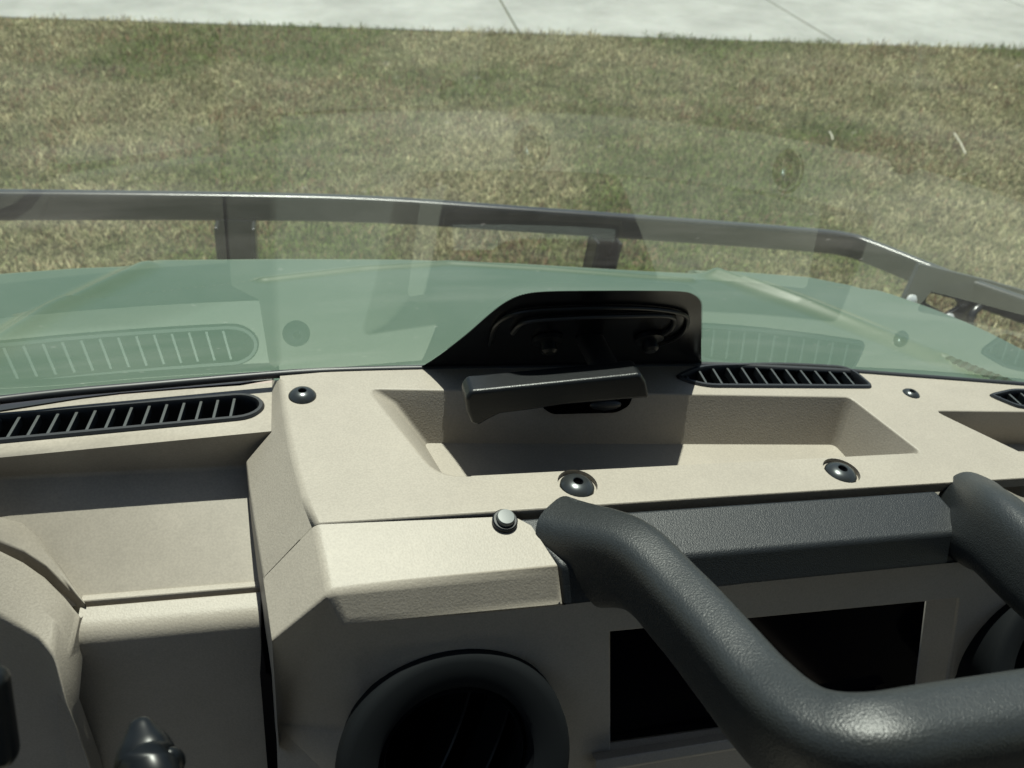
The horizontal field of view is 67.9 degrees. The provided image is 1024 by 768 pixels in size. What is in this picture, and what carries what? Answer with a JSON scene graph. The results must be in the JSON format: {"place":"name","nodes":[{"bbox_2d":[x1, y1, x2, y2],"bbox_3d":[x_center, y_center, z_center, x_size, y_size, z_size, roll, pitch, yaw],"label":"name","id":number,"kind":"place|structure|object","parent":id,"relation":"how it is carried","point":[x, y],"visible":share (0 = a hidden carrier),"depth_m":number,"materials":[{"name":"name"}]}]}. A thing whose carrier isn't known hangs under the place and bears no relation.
{"place":"outdoors","nodes":[
{"label":"outdoors","id":0,"kind":"place"},
{"bbox_2d":[0,0,1023,349],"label":"ground","id":1,"kind":"structure","parent":0,"point":[504,172],"depth_m":3.91,"materials":[{"name":"green plant"}]},
{"bbox_2d":[0,189,1023,767],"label":"utility vehicle","id":2,"kind":"object","parent":1,"relation":"on","point":[598,509],"visible":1,"depth_m":0.51,"materials":[{"name":"beige plastic"}]},
{"bbox_2d":[953,133,965,154],"bbox_3d":[2.341,-1.257,3.973,0.009,0.044,0.266,13,34,5],"label":"straw stalk","id":3,"kind":"object","parent":1,"relation":"on","point":[960,143],"visible":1,"depth_m":3.96,"materials":[{"name":"beige plant"}]},
{"bbox_2d":[0,0,1023,48],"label":"pavement","id":4,"kind":"structure","parent":0,"point":[962,22],"depth_m":5.81,"materials":[{"name":"concrete"}]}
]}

